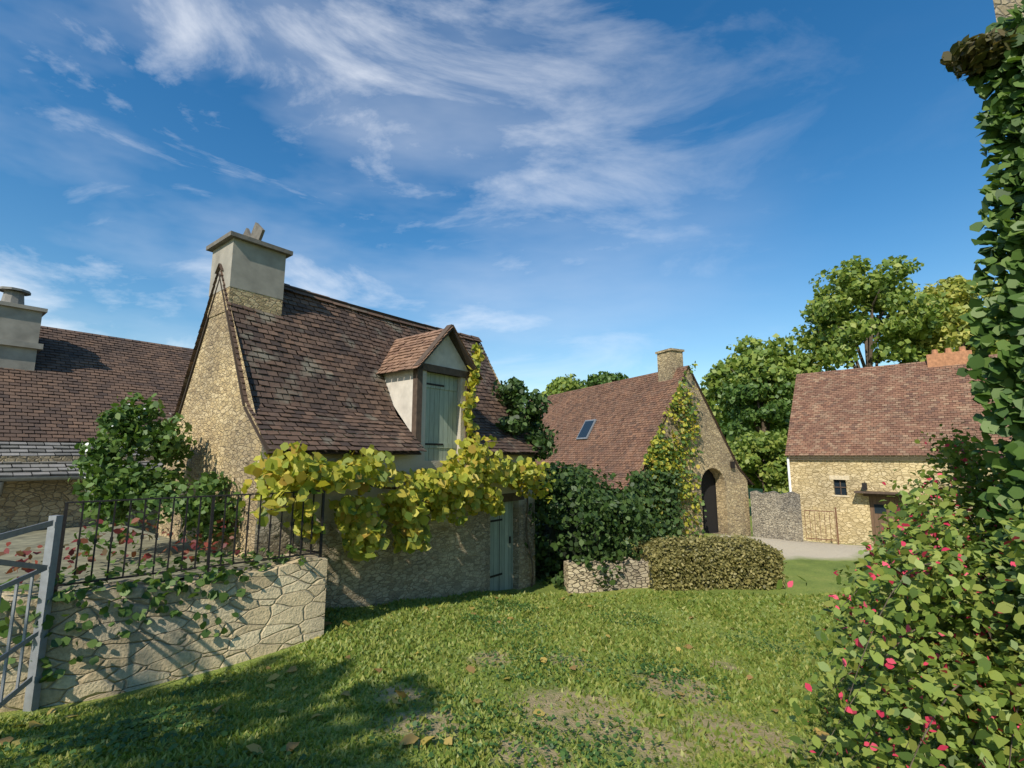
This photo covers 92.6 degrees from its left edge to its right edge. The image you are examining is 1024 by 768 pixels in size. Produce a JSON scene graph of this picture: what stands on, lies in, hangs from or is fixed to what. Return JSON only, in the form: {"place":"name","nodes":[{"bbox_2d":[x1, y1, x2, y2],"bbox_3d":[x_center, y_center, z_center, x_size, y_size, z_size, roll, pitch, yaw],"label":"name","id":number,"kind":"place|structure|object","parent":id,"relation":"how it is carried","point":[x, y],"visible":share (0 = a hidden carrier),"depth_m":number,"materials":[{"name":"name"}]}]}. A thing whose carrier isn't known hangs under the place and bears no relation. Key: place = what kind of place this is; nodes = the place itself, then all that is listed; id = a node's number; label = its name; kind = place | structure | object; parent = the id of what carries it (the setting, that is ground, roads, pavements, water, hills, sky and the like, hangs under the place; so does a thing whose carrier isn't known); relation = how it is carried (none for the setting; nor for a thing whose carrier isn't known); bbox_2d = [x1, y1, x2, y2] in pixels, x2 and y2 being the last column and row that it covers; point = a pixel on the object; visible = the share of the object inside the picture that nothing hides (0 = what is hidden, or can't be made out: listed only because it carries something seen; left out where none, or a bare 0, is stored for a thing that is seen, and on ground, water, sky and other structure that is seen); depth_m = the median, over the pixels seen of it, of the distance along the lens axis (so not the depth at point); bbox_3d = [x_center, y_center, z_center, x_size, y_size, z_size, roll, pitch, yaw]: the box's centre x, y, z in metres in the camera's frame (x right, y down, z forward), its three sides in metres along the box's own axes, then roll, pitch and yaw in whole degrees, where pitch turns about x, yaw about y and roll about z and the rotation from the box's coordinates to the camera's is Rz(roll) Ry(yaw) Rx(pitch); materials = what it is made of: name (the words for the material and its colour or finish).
{"place":"outdoors","nodes":[
{"label":"outdoors","id":0,"kind":"place"},
{"bbox_2d":[0,456,161,533],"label":"house wall","id":1,"kind":"structure","parent":0,"point":[23,504],"depth_m":9.08,"materials":[{"name":"beige stone"}]},
{"bbox_2d":[0,475,92,496],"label":"gutter","id":2,"kind":"object","parent":1,"relation":"attached to","point":[35,478],"visible":0.32,"depth_m":8.69,"materials":[{"name":"grey metal"}]},
{"bbox_2d":[158,306,261,579],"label":"gable wall","id":3,"kind":"structure","parent":0,"point":[224,434],"depth_m":7.41,"materials":[{"name":"beige stone"}]},
{"bbox_2d":[171,267,219,422],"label":"house roof","id":4,"kind":"structure","parent":3,"relation":"attached to","point":[193,354],"depth_m":8.21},
{"bbox_2d":[218,266,426,454],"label":"house roof","id":5,"kind":"structure","parent":4,"relation":"attached to","point":[351,420],"depth_m":7.94,"materials":[{"name":"tile"}]},
{"bbox_2d":[361,312,416,366],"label":"house roof","id":6,"kind":"structure","parent":4,"relation":"on","point":[383,344],"depth_m":10.06,"materials":[{"name":"tile"}]},
{"bbox_2d":[374,328,450,373],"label":"dormer roof","id":7,"kind":"structure","parent":4,"relation":"on","point":[420,351],"depth_m":9.25,"materials":[{"name":"tile"}]},
{"bbox_2d":[418,326,482,379],"bbox_3d":[-1.525,-0.502,10.034,1.761,0.920,0.864,-7,-11,38],"label":"dormer roof edge","id":8,"kind":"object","parent":4,"relation":"on","point":[467,352],"depth_m":9.50,"materials":[{"name":"wood"}]},
{"bbox_2d":[415,326,547,454],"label":"house roof","id":9,"kind":"structure","parent":4,"relation":"on","point":[508,446],"depth_m":11.07,"materials":[{"name":"tile"}]},
{"bbox_2d":[481,348,516,425],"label":"verge","id":10,"kind":"structure","parent":4,"relation":"attached to","point":[498,381],"depth_m":12.26,"materials":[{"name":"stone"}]},
{"bbox_2d":[207,287,281,320],"bbox_3d":[-4.469,-1.256,8.199,0.790,0.380,0.840,-7,-11,38],"label":"chimney base","id":11,"kind":"object","parent":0,"point":[264,303],"visible":0.64,"depth_m":7.92,"materials":[{"name":"beige stone"}]},
{"bbox_2d":[209,238,285,299],"bbox_3d":[-4.469,-1.839,8.285,0.800,0.800,0.850,-7,-11,38],"label":"house chimney","id":12,"kind":"object","parent":11,"relation":"on","point":[247,266],"visible":0.86,"depth_m":8.00,"materials":[{"name":"grey concrete"}]},
{"bbox_2d":[206,222,292,258],"bbox_3d":[-4.469,-2.423,8.371,0.960,0.616,1.010,-7,-11,38],"label":"chimney cap","id":13,"kind":"object","parent":12,"relation":"on","point":[255,237],"visible":0.48,"depth_m":8.12,"materials":[{"name":"grey concrete"}]},
{"bbox_2d":[178,273,479,430],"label":"house roof","id":14,"kind":"structure","parent":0,"point":[313,294],"depth_m":9.30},
{"bbox_2d":[215,263,481,341],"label":"house ridge tiles","id":15,"kind":"object","parent":14,"relation":"on","point":[340,304],"visible":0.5,"depth_m":9.78,"materials":[{"name":"tile"}]},
{"bbox_2d":[253,370,534,608],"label":"house wall","id":16,"kind":"structure","parent":0,"point":[454,559],"depth_m":8.35,"materials":[{"name":"beige stone"}]},
{"bbox_2d":[490,501,512,590],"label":"house door","id":17,"kind":"structure","parent":16,"relation":"in","point":[503,565],"depth_m":10.32,"materials":[{"name":"wood"}]},
{"bbox_2d":[425,383,510,577],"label":"door hinges","id":18,"kind":"object","parent":17,"relation":"attached to","point":[499,574],"visible":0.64,"depth_m":10.11,"materials":[{"name":"black metal"}]},
{"bbox_2d":[502,492,523,501],"bbox_3d":[-0.220,2.404,10.358,0.200,0.170,1.350,-7,-11,38],"label":"door lintel","id":19,"kind":"structure","parent":16,"relation":"in","point":[508,497],"depth_m":10.47,"materials":[{"name":"brown wood"}]},
{"bbox_2d":[380,324,480,449],"bbox_3d":[-1.725,0.112,9.544,1.540,2.367,1.637,-7,-11,38],"label":"dormer","id":20,"kind":"object","parent":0,"point":[399,384],"depth_m":8.93,"materials":[{"name":"white paint"}]},
{"bbox_2d":[379,328,452,374],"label":"roof tiles","id":21,"kind":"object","parent":20,"relation":"on","point":[412,353],"depth_m":9.18,"materials":[{"name":"brown tile"}]},
{"bbox_2d":[411,327,480,378],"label":"dormer roof underside","id":22,"kind":"structure","parent":20,"relation":"on","point":[457,344],"depth_m":9.48,"materials":[{"name":"brown wood"}]},
{"bbox_2d":[425,372,457,460],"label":"house loft door","id":23,"kind":"structure","parent":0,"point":[441,418],"depth_m":9.18,"materials":[{"name":"teal wood"}]},
{"bbox_2d":[425,382,456,447],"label":"house loft door rails","id":24,"kind":"object","parent":23,"relation":"attached to","point":[448,388],"visible":0.61,"depth_m":9.21,"materials":[{"name":"teal wood"}]},
{"bbox_2d":[0,483,969,767],"bbox_3d":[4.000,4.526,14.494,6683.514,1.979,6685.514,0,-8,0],"label":"ground","id":25,"kind":"structure","parent":0,"point":[812,563],"depth_m":4.43,"materials":[{"name":"green plant"}]},
{"bbox_2d":[0,515,62,711],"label":"metal gate","id":26,"kind":"structure","parent":25,"relation":"on","point":[47,568],"depth_m":4.28,"materials":[{"name":"grey metal"}]},
{"bbox_2d":[0,553,327,712],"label":"retaining wall","id":27,"kind":"structure","parent":25,"relation":"on","point":[277,606],"depth_m":5.00,"materials":[{"name":"stone"}]},
{"bbox_2d":[0,523,272,591],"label":"terrace top","id":28,"kind":"structure","parent":27,"relation":"on","point":[33,540],"depth_m":6.56,"materials":[{"name":"grey stone"}]},
{"bbox_2d":[0,518,239,583],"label":"flowering plants","id":29,"kind":"object","parent":28,"relation":"on","point":[28,551],"visible":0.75,"depth_m":5.38,"materials":[{"name":"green plant"}]},
{"bbox_2d":[67,392,244,560],"bbox_3d":[-4.733,1.229,6.894,2.448,2.243,2.109,0,-8,0],"label":"rose bush","id":30,"kind":"object","parent":28,"relation":"on","point":[109,479],"depth_m":6.49,"materials":[{"name":"green plant"}]},
{"bbox_2d":[0,544,305,682],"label":"ivy","id":31,"kind":"object","parent":27,"relation":"attached to","point":[124,589],"visible":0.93,"depth_m":4.85,"materials":[{"name":"green plant"}]},
{"bbox_2d":[53,490,324,593],"bbox_3d":[-3.566,1.725,5.680,2.481,0.887,0.723,7,-11,-40],"label":"iron railing","id":32,"kind":"object","parent":27,"relation":"on","point":[292,523],"visible":0.88,"depth_m":5.30,"materials":[{"name":"black metal"}]},
{"bbox_2d":[239,342,555,586],"bbox_3d":[-1.163,1.503,8.291,1.000,5.059,6.279,-7,-11,38],"label":"vine","id":33,"kind":"object","parent":25,"relation":"on","point":[303,473],"depth_m":7.32,"materials":[{"name":"green plant"}]},
{"bbox_2d":[0,594,882,757],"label":"fallen leaves","id":34,"kind":"object","parent":25,"relation":"on","point":[410,738],"visible":0.76,"depth_m":3.98,"materials":[{"name":"brown plant"}]},
{"bbox_2d":[0,597,923,767],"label":"lawn clover","id":35,"kind":"object","parent":25,"relation":"on","point":[140,722],"visible":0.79,"depth_m":3.51,"materials":[{"name":"green plant"}]},
{"bbox_2d":[521,436,604,566],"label":"bushes","id":36,"kind":"object","parent":25,"relation":"on","point":[551,531],"visible":0.15,"depth_m":11.18,"materials":[{"name":"green plant"}]},
{"bbox_2d":[541,373,585,396],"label":"tree","id":37,"kind":"object","parent":25,"relation":"on","point":[557,385],"visible":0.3,"depth_m":56.66,"materials":[{"name":"green plant"}]},
{"bbox_2d":[491,376,662,590],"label":"bushes","id":38,"kind":"object","parent":25,"relation":"on","point":[618,518],"visible":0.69,"depth_m":11.04,"materials":[{"name":"green plant"}]},
{"bbox_2d":[581,371,628,386],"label":"tree","id":39,"kind":"object","parent":25,"relation":"on","point":[599,378],"visible":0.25,"depth_m":59.16,"materials":[{"name":"green plant"}]},
{"bbox_2d":[564,557,649,592],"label":"stone wall","id":40,"kind":"structure","parent":25,"relation":"on","point":[634,574],"depth_m":10.35,"materials":[{"name":"beige stone"}]},
{"bbox_2d":[522,411,781,442],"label":"treeline","id":41,"kind":"object","parent":25,"relation":"on","point":[730,438],"depth_m":62.47,"materials":[{"name":"green plant"}]},
{"bbox_2d":[551,366,754,484],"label":"roof verge","id":42,"kind":"structure","parent":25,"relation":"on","point":[718,426],"depth_m":18.52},
{"bbox_2d":[632,533,786,591],"bbox_3d":[4.352,3.973,10.947,3.157,1.170,1.306,1,-8,-8],"label":"hedge","id":43,"kind":"object","parent":25,"relation":"on","point":[776,565],"depth_m":10.48,"materials":[{"name":"plant"}]},
{"bbox_2d":[714,362,795,487],"bbox_3d":[17.985,3.654,34.806,6.160,10.540,6.488,0,-8,0],"label":"round tree","id":44,"kind":"object","parent":25,"relation":"on","point":[777,412],"depth_m":33.97,"materials":[{"name":"green plant"}]},
{"bbox_2d":[726,428,788,493],"bbox_3d":[13.829,5.058,26.566,4.914,5.370,5.165,0,-8,0],"label":"tree","id":45,"kind":"object","parent":25,"relation":"on","point":[753,451],"depth_m":25.37,"materials":[{"name":"green plant"}]},
{"bbox_2d":[700,333,835,432],"bbox_3d":[19.104,2.659,37.033,9.294,13.160,9.604,0,-8,0],"label":"tall tree","id":46,"kind":"object","parent":25,"relation":"on","point":[772,355],"depth_m":35.01,"materials":[{"name":"green plant"}]},
{"bbox_2d":[750,490,803,541],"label":"dry stone wall","id":47,"kind":"structure","parent":25,"relation":"on","point":[776,515],"depth_m":17.98,"materials":[{"name":"grey stone"}]},
{"bbox_2d":[804,507,838,544],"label":"rusty gate","id":48,"kind":"structure","parent":25,"relation":"on","point":[836,529],"depth_m":17.26,"materials":[{"name":"brown metal"}]},
{"bbox_2d":[789,456,1003,545],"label":"house facade","id":49,"kind":"structure","parent":25,"relation":"on","point":[812,483],"depth_m":18.30,"materials":[{"name":"beige stone"}]},
{"bbox_2d":[787,457,791,491],"bbox_3d":[11.117,4.620,19.475,0.090,3.350,0.090,0,-8,0],"label":"downspout","id":50,"kind":"object","parent":49,"relation":"attached to","point":[789,476],"visible":0.36,"depth_m":19.59,"materials":[{"name":"white metal"}]},
{"bbox_2d":[829,475,849,496],"bbox_3d":[12.439,3.865,18.544,0.640,0.790,0.136,-8,-11,42],"label":"house window sill","id":51,"kind":"structure","parent":49,"relation":"attached to","point":[836,477],"depth_m":18.52,"materials":[{"name":"beige stone"}]},
{"bbox_2d":[862,482,867,489],"bbox_3d":[12.881,3.709,17.860,0.140,0.279,0.295,-8,-11,42],"label":"wall lantern","id":52,"kind":"object","parent":49,"relation":"attached to","point":[864,485],"visible":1,"depth_m":17.75,"materials":[{"name":"black metal"}]},
{"bbox_2d":[834,480,897,513],"bbox_3d":[13.052,4.141,18.011,1.961,1.170,0.032,-8,-12,44],"label":"house glass","id":53,"kind":"object","parent":49,"relation":"in","point":[879,509],"visible":0.57,"depth_m":18.51,"materials":[{"name":"black glass"}]},
{"bbox_2d":[834,480,910,546],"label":"house door","id":54,"kind":"structure","parent":49,"relation":"in","point":[876,516],"depth_m":17.68,"materials":[{"name":"brown wood"}]},
{"bbox_2d":[788,455,1004,460],"bbox_3d":[14.240,2.539,16.838,8.500,0.195,0.200,-8,-11,42],"label":"house genoise","id":55,"kind":"object","parent":49,"relation":"attached to","point":[907,458],"visible":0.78,"depth_m":17.81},
{"bbox_2d":[785,354,1022,455],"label":"house roof","id":56,"kind":"structure","parent":49,"relation":"on","point":[898,424],"depth_m":18.78,"materials":[{"name":"brown tile"}]},
{"bbox_2d":[926,346,971,367],"bbox_3d":[16.825,-0.921,18.817,1.300,0.920,0.550,-8,-11,42],"label":"house chimney","id":57,"kind":"object","parent":56,"relation":"on","point":[935,358],"visible":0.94,"depth_m":18.66,"materials":[{"name":"orange brick"}]},
{"bbox_2d":[776,422,1023,767],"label":"flower shrub","id":58,"kind":"object","parent":25,"relation":"on","point":[931,605],"depth_m":2.88,"materials":[{"name":"green plant"}]},
{"bbox_2d":[878,271,1007,360],"bbox_3d":[30.170,0.474,32.324,8.555,16.106,8.885,0,-8,0],"label":"tall tree","id":59,"kind":"object","parent":25,"relation":"on","point":[958,288],"depth_m":31.53,"materials":[{"name":"green plant"}]},
{"bbox_2d":[0,0,1013,404],"label":"sky","id":60,"kind":"structure","parent":0,"point":[581,188],"materials":[{"name":"blue"}]},
{"bbox_2d":[0,588,1014,767],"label":"grass","id":61,"kind":"structure","parent":0,"point":[242,734],"depth_m":4.60,"materials":[{"name":"green plant"}]},
{"bbox_2d":[604,488,631,539],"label":"cottage wall","id":62,"kind":"structure","parent":0,"point":[620,490],"depth_m":17.00,"materials":[{"name":"beige stone"}]},
{"bbox_2d":[635,369,750,536],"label":"gable wall","id":63,"kind":"structure","parent":0,"point":[715,458],"depth_m":18.27,"materials":[{"name":"beige stone"}]},
{"bbox_2d":[531,365,688,488],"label":"roof","id":64,"kind":"structure","parent":63,"relation":"on","point":[570,421],"depth_m":19.98,"materials":[{"name":"brown tile"}]},
{"bbox_2d":[576,419,596,439],"bbox_3d":[3.253,1.995,21.419,0.577,0.882,0.800,4,-9,-26],"label":"skylight","id":65,"kind":"object","parent":64,"relation":"attached to","point":[589,432],"visible":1,"depth_m":21.17},
{"bbox_2d":[577,420,593,437],"bbox_3d":[3.225,1.974,21.408,0.456,0.734,0.660,4,-9,-26],"label":"skylight","id":66,"kind":"object","parent":65,"relation":"in","point":[586,427],"visible":1,"depth_m":21.40},
{"bbox_2d":[655,348,684,381],"bbox_3d":[6.170,-0.589,19.049,0.700,1.430,0.850,4,-9,-26],"label":"chimney","id":67,"kind":"object","parent":64,"relation":"on","point":[669,361],"visible":0.79,"depth_m":18.82,"materials":[{"name":"beige stone"}]},
{"bbox_2d":[538,368,687,488],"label":"roof tiles","id":68,"kind":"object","parent":63,"relation":"on","point":[611,424],"depth_m":19.81,"materials":[{"name":"brown tile"}]},
{"bbox_2d":[625,361,706,542],"bbox_3d":[5.367,2.232,16.907,3.442,6.280,0.678,4,-9,-25],"label":"climbing vine","id":69,"kind":"object","parent":63,"relation":"attached to","point":[669,500],"depth_m":16.60,"materials":[{"name":"green plant"}]},
{"bbox_2d":[701,470,718,532],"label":"door","id":70,"kind":"structure","parent":63,"relation":"in","point":[709,498],"depth_m":18.52,"materials":[{"name":"brown wood"}]},
{"bbox_2d":[730,460,734,467],"bbox_3d":[8.355,3.034,18.529,0.140,0.310,0.100,4,-9,-26],"label":"wall lantern","id":71,"kind":"object","parent":63,"relation":"attached to","point":[732,463],"visible":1,"depth_m":18.49,"materials":[{"name":"black metal"}]},
{"bbox_2d":[787,255,952,368],"bbox_3d":[24.510,-0.138,33.586,9.224,17.686,9.635,0,-8,0],"label":"tall tree","id":72,"kind":"object","parent":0,"point":[827,313],"depth_m":32.24,"materials":[{"name":"green plant"}]},
{"bbox_2d":[939,24,1023,80],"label":"clump","id":73,"kind":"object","parent":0,"point":[973,56],"depth_m":4.34,"materials":[{"name":"plant"}]},
{"bbox_2d":[956,0,1023,625],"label":"ivy tower","id":74,"kind":"structure","parent":0,"point":[1000,119],"depth_m":4.09,"materials":[{"name":"green plant"}]},
{"bbox_2d":[993,0,1023,111],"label":"wall","id":75,"kind":"structure","parent":0,"point":[1001,7],"depth_m":4.80,"materials":[{"name":"beige stone"}]},
{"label":"house","id":76,"kind":"object","parent":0,"visible":0},
{"bbox_2d":[0,442,145,476],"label":"roof slates","id":77,"kind":"object","parent":76,"relation":"attached to","point":[48,464],"depth_m":9.16,"materials":[{"name":"grey"}]},
{"bbox_2d":[0,442,162,476],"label":"lower roof","id":78,"kind":"structure","parent":76,"relation":"on","point":[16,450],"depth_m":9.18,"materials":[{"name":"grey tile"}]},
{"bbox_2d":[0,326,192,443],"bbox_3d":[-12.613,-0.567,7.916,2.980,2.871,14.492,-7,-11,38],"label":"house roof","id":79,"kind":"structure","parent":76,"relation":"attached to","point":[58,402],"depth_m":11.39,"materials":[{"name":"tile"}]},
{"bbox_2d":[3,327,189,441],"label":"roof tiles","id":80,"kind":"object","parent":76,"relation":"attached to","point":[87,382],"depth_m":11.45,"materials":[{"name":"brown tile"}]},
{"bbox_2d":[0,301,47,370],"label":"house chimney","id":81,"kind":"object","parent":80,"relation":"on","point":[21,347],"visible":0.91,"depth_m":10.65,"materials":[{"name":"grey concrete"}]},
{"bbox_2d":[0,286,30,304],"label":"chimney pot","id":82,"kind":"object","parent":81,"relation":"on","point":[13,295],"visible":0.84,"depth_m":10.81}
]}

